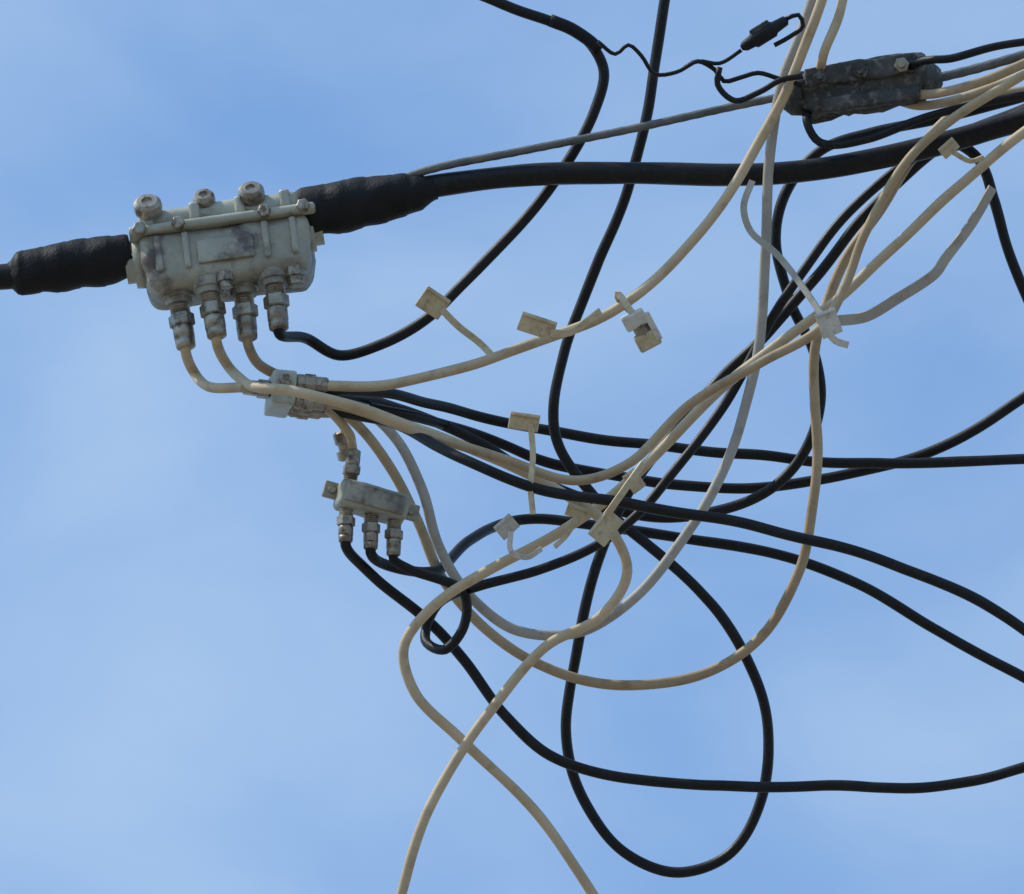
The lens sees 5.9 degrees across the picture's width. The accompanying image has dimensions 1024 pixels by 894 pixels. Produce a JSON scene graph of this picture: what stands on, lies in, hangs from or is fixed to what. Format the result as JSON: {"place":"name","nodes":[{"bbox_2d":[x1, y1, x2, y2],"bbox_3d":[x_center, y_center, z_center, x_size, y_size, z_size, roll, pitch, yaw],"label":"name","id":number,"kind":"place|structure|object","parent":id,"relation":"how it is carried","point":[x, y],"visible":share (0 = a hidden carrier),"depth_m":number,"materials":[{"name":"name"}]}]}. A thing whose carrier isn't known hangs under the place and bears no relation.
{"place":"outdoors","nodes":[
{"label":"outdoors","id":0,"kind":"place"},
{"bbox_2d":[242,369,328,419],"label":"grounding block","id":1,"kind":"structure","parent":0,"point":[280,406],"depth_m":5.95,"materials":[{"name":"metal"}]},
{"bbox_2d":[324,408,356,448],"bbox_3d":[-0.106,-0.017,5.983,0.042,0.038,0.028,16,-38,-21],"label":"cream coaxial cable","id":2,"kind":"object","parent":1,"relation":"attached to","point":[341,423],"visible":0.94,"depth_m":5.97,"materials":[{"name":"beige plastic"}]},
{"bbox_2d":[333,431,347,461],"bbox_3d":[-0.100,-0.001,5.992,0.013,0.020,0.019,-14,-37,19],"label":"coaxial barrel connector","id":3,"kind":"object","parent":2,"relation":"attached to","point":[339,437],"visible":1,"depth_m":5.99,"materials":[{"name":"metal"}]},
{"bbox_2d":[211,336,631,893],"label":"cream coaxial cable","id":4,"kind":"object","parent":1,"relation":"attached to","point":[234,373],"visible":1,"depth_m":5.93,"materials":[{"name":"beige plastic"}]},
{"bbox_2d":[126,181,324,350],"bbox_3d":[-0.173,-0.107,5.989,0.121,0.096,0.068,0,-35,0],"label":"cable tap enclosure","id":5,"kind":"object","parent":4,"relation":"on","point":[242,250],"visible":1,"depth_m":5.98,"materials":[{"name":"metal"}]},
{"bbox_2d":[0,263,10,289],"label":"trunk cable","id":6,"kind":"object","parent":5,"relation":"attached to","point":[5,273],"visible":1,"depth_m":5.99,"materials":[{"name":"black rubber"}]},
{"bbox_2d":[7,234,131,295],"bbox_3d":[-0.264,-0.109,6.000,0.077,0.035,0.030,-2,-35,4],"label":"taped cable sleeve","id":7,"kind":"object","parent":6,"relation":"attached to","point":[79,263],"visible":1,"depth_m":5.99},
{"bbox_2d":[180,347,242,392],"bbox_3d":[-0.178,-0.043,5.975,0.042,0.042,0.032,0,-35,0],"label":"cream coaxial cable","id":8,"kind":"object","parent":5,"relation":"attached to","point":[199,379],"visible":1,"depth_m":5.97,"materials":[{"name":"beige plastic"}]},
{"bbox_2d":[294,173,437,233],"bbox_3d":[-0.090,-0.145,5.999,0.092,0.037,0.032,-3,-35,4],"label":"taped cable sleeve","id":9,"kind":"object","parent":5,"relation":"attached to","point":[349,205],"visible":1,"depth_m":5.99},
{"bbox_2d":[406,94,773,175],"bbox_3d":[0.054,-0.187,5.997,0.254,0.050,0.007,-4,-35,6],"label":"messenger strand","id":10,"kind":"object","parent":9,"relation":"attached to","point":[590,137],"visible":1,"depth_m":6.00,"materials":[{"name":"metal"}]},
{"bbox_2d":[784,52,942,123],"bbox_3d":[0.209,-0.217,5.988,0.098,0.042,0.040,-3,-35,4],"label":"splice closure","id":11,"kind":"object","parent":10,"relation":"attached to","point":[876,84],"visible":1,"depth_m":5.98,"materials":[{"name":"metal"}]},
{"bbox_2d":[321,0,815,640],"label":"grey coaxial cable","id":12,"kind":"object","parent":11,"relation":"attached to","point":[623,606],"visible":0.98,"depth_m":5.99,"materials":[{"name":"grey plastic"}]},
{"bbox_2d":[816,0,846,69],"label":"cream coaxial cable","id":13,"kind":"object","parent":11,"relation":"attached to","point":[832,32],"visible":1,"depth_m":5.97,"materials":[{"name":"beige plastic"}]},
{"bbox_2d":[802,91,1023,148],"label":"black coaxial cable","id":14,"kind":"object","parent":11,"relation":"attached to","point":[815,138],"visible":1,"depth_m":5.97,"materials":[{"name":"black plastic"}]},
{"bbox_2d":[902,71,1019,109],"bbox_3d":[0.428,-0.270,5.982,0.411,0.111,0.016,-8,-36,11],"label":"cream coaxial cable","id":15,"kind":"object","parent":11,"relation":"attached to","point":[951,100],"visible":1,"depth_m":5.98,"materials":[{"name":"beige plastic"}]},
{"bbox_2d":[908,38,1023,69],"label":"black coaxial cable","id":16,"kind":"object","parent":11,"relation":"attached to","point":[958,56],"visible":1,"depth_m":5.96,"materials":[{"name":"plastic"}]},
{"bbox_2d":[919,59,1023,98],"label":"cream coaxial cable","id":17,"kind":"object","parent":11,"relation":"attached to","point":[999,74],"visible":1,"depth_m":5.96,"materials":[{"name":"beige plastic"}]},
{"bbox_2d":[942,50,1023,81],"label":"messenger strand","id":18,"kind":"object","parent":11,"relation":"attached to","point":[976,68],"visible":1,"depth_m":6.00,"materials":[{"name":"metal"}]},
{"bbox_2d":[273,0,608,360],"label":"black coaxial cable","id":19,"kind":"object","parent":5,"relation":"attached to","point":[487,259],"visible":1,"depth_m":6.01,"materials":[{"name":"black rubber"}]},
{"bbox_2d":[415,286,492,354],"bbox_3d":[-0.035,-0.072,5.992,0.048,0.044,0.015,10,-36,-14],"label":"cable tag","id":20,"kind":"object","parent":19,"relation":"attached to","point":[432,302],"visible":1,"depth_m":6.00,"materials":[{"name":"plastic"}]},
{"bbox_2d":[548,14,601,53],"bbox_3d":[0.038,-0.248,6.010,0.035,0.022,0.009,11,-37,-16],"label":"tape wrap","id":21,"kind":"object","parent":19,"relation":"attached to","point":[581,35],"visible":1,"depth_m":6.01,"materials":[{"name":"black plastic"}]},
{"bbox_2d":[242,85,1023,689],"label":"cream coaxial cable","id":22,"kind":"object","parent":5,"relation":"attached to","point":[480,623],"visible":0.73,"depth_m":6.03,"materials":[{"name":"beige plastic"}]},
{"bbox_2d":[548,0,1023,877],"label":"black coaxial cable","id":23,"kind":"object","parent":22,"relation":"attached to","point":[690,582],"visible":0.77,"depth_m":6.04,"materials":[{"name":"black plastic"}]},
{"bbox_2d":[338,100,1023,522],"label":"black coaxial cable","id":24,"kind":"object","parent":23,"relation":"attached to","point":[786,474],"visible":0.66,"depth_m":6.06,"materials":[{"name":"black rubber"}]},
{"bbox_2d":[369,391,1023,493],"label":"black coaxial cable","id":25,"kind":"object","parent":24,"relation":"attached to","point":[997,415],"visible":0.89,"depth_m":6.09,"materials":[{"name":"black plastic"}]},
{"bbox_2d":[959,146,1023,302],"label":"black coaxial cable","id":26,"kind":"object","parent":22,"relation":"attached to","point":[1002,230],"visible":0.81,"depth_m":6.02,"materials":[{"name":"black rubber"}]},
{"bbox_2d":[553,503,588,548],"bbox_3d":[0.035,0.047,5.925,0.013,0.019,0.025,16,-38,-22],"label":"cable tag","id":27,"kind":"object","parent":4,"relation":"attached to","point":[575,512],"visible":1,"depth_m":5.92,"materials":[{"name":"plastic"}]},
{"bbox_2d":[398,126,1023,893],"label":"cream coaxial cable","id":28,"kind":"object","parent":4,"relation":"attached to","point":[650,460],"visible":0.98,"depth_m":5.95,"materials":[{"name":"beige plastic"}]},
{"bbox_2d":[493,513,542,559],"bbox_3d":[0.004,0.054,5.940,0.031,0.026,0.010,18,-39,-24],"label":"cable tag","id":29,"kind":"object","parent":28,"relation":"attached to","point":[506,526],"visible":1,"depth_m":5.94,"materials":[{"name":"white plastic"}]},
{"bbox_2d":[622,468,645,493],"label":"cable tag","id":30,"kind":"object","parent":28,"relation":"attached to","point":[639,484],"visible":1,"depth_m":5.91,"materials":[{"name":"plastic"}]},
{"bbox_2d":[327,0,826,391],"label":"cream coaxial cable","id":31,"kind":"object","parent":1,"relation":"attached to","point":[672,262],"visible":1,"depth_m":5.97,"materials":[{"name":"beige plastic"}]},
{"bbox_2d":[517,308,601,340],"bbox_3d":[0.028,-0.074,5.960,0.051,0.016,0.016,0,-35,0],"label":"cable tag","id":32,"kind":"object","parent":31,"relation":"attached to","point":[535,325],"visible":1,"depth_m":5.96,"materials":[{"name":"plastic"}]},
{"bbox_2d":[614,291,661,352],"bbox_3d":[0.075,-0.074,5.970,0.029,0.036,0.024,0,-35,0],"label":"cable clip","id":33,"kind":"object","parent":31,"relation":"attached to","point":[640,323],"visible":1,"depth_m":5.96,"materials":[{"name":"white plastic"}]},
{"bbox_2d":[684,59,802,86],"bbox_3d":[0.138,-0.222,5.977,0.072,0.015,0.009,4,-35,-6],"label":"tie wire","id":34,"kind":"object","parent":31,"relation":"attached to","point":[750,74],"visible":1,"depth_m":5.98,"materials":[{"name":"black metal"}]},
{"bbox_2d":[597,40,741,76],"bbox_3d":[0.094,-0.232,5.974,0.087,0.020,0.012,1,-35,-2],"label":"tie wire","id":35,"kind":"object","parent":34,"relation":"attached to","point":[646,63],"visible":1,"depth_m":5.97,"materials":[{"name":"black metal"}]},
{"bbox_2d":[714,67,802,103],"bbox_3d":[0.147,-0.216,5.968,0.053,0.020,0.014,0,-35,0],"label":"tie wire","id":36,"kind":"object","parent":31,"relation":"attached to","point":[749,96],"visible":1,"depth_m":5.97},
{"bbox_2d":[773,13,804,46],"bbox_3d":[0.165,-0.249,5.966,0.020,0.018,0.010,-11,-36,15],"label":"tie wire","id":37,"kind":"object","parent":31,"relation":"attached to","point":[792,34],"visible":1,"depth_m":5.96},
{"bbox_2d":[740,16,788,50],"bbox_3d":[0.150,-0.247,5.966,0.030,0.018,0.012,-12,-37,16],"label":"wire plug","id":38,"kind":"object","parent":37,"relation":"attached to","point":[763,32],"visible":1,"depth_m":5.96,"materials":[{"name":"black plastic"}]},
{"bbox_2d":[323,409,1023,635],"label":"black coaxial cable","id":39,"kind":"object","parent":1,"relation":"attached to","point":[951,587],"visible":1,"depth_m":5.90,"materials":[{"name":"black plastic"}]},
{"bbox_2d":[508,411,539,513],"bbox_3d":[0.007,0.009,5.899,0.019,0.051,0.037,0,-35,0],"label":"cable tag","id":40,"kind":"object","parent":39,"relation":"attached to","point":[528,422],"visible":1,"depth_m":5.90,"materials":[{"name":"plastic"}]},
{"bbox_2d":[588,461,644,546],"bbox_3d":[0.063,0.033,5.895,0.035,0.048,0.013,-20,-40,27],"label":"cable tag","id":41,"kind":"object","parent":39,"relation":"attached to","point":[605,527],"visible":1,"depth_m":5.89,"materials":[{"name":"plastic"}]},
{"bbox_2d":[326,69,1023,484],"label":"cream coaxial cable","id":42,"kind":"object","parent":39,"relation":"attached to","point":[688,405],"visible":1,"depth_m":5.93,"materials":[{"name":"beige plastic"}]},
{"bbox_2d":[740,179,822,313],"bbox_3d":[0.162,-0.116,5.953,0.050,0.094,0.020,0,-35,0],"label":"plastic strap","id":43,"kind":"object","parent":42,"relation":"attached to","point":[777,255],"visible":1,"depth_m":5.96,"materials":[{"name":"grey plastic"}]},
{"bbox_2d":[815,307,848,347],"bbox_3d":[0.190,-0.071,5.925,0.012,0.020,0.024,-24,-42,30],"label":"cable tag","id":44,"kind":"object","parent":42,"relation":"attached to","point":[829,324],"visible":1,"depth_m":5.92,"materials":[{"name":"white plastic"}]},
{"bbox_2d":[837,185,996,325],"bbox_3d":[0.241,-0.111,5.933,0.106,0.068,0.018,-16,-38,21],"label":"plastic strap","id":45,"kind":"object","parent":42,"relation":"attached to","point":[931,276],"visible":1,"depth_m":5.93,"materials":[{"name":"grey plastic"}]},
{"bbox_2d":[938,137,984,163],"bbox_3d":[0.267,-0.176,5.933,0.028,0.014,0.010,0,-35,0],"label":"cable tag","id":46,"kind":"object","parent":42,"relation":"attached to","point":[948,148],"visible":1,"depth_m":5.93,"materials":[{"name":"plastic"}]},
{"bbox_2d":[325,389,1023,468],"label":"black coaxial cable","id":47,"kind":"object","parent":1,"relation":"attached to","point":[675,447],"visible":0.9,"depth_m":6.07,"materials":[{"name":"black plastic"}]},
{"bbox_2d":[0,0,1023,893],"label":"sky","id":48,"kind":"structure","parent":0,"point":[201,692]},
{"bbox_2d":[340,533,1023,793],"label":"black coaxial cable","id":49,"kind":"object","parent":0,"point":[443,636],"visible":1,"depth_m":6.00,"materials":[{"name":"black plastic"}]},
{"bbox_2d":[321,449,419,555],"bbox_3d":[-0.083,0.034,5.982,0.060,0.062,0.025,9,-36,-13],"label":"cable splitter","id":50,"kind":"object","parent":49,"relation":"attached to","point":[350,495],"visible":1,"depth_m":5.97,"materials":[{"name":"metal"}]},
{"bbox_2d":[365,514,1023,682],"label":"black coaxial cable","id":51,"kind":"object","parent":50,"relation":"attached to","point":[460,548],"visible":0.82,"depth_m":6.11,"materials":[{"name":"black plastic"}]},
{"bbox_2d":[427,109,1023,196],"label":"trunk cable","id":52,"kind":"object","parent":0,"point":[723,174],"visible":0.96,"depth_m":5.99,"materials":[{"name":"black rubber"}]},
{"bbox_2d":[388,106,1023,654],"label":"black coaxial cable","id":53,"kind":"object","parent":52,"relation":"attached to","point":[720,410],"visible":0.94,"depth_m":5.99,"materials":[{"name":"plastic"}]}
]}

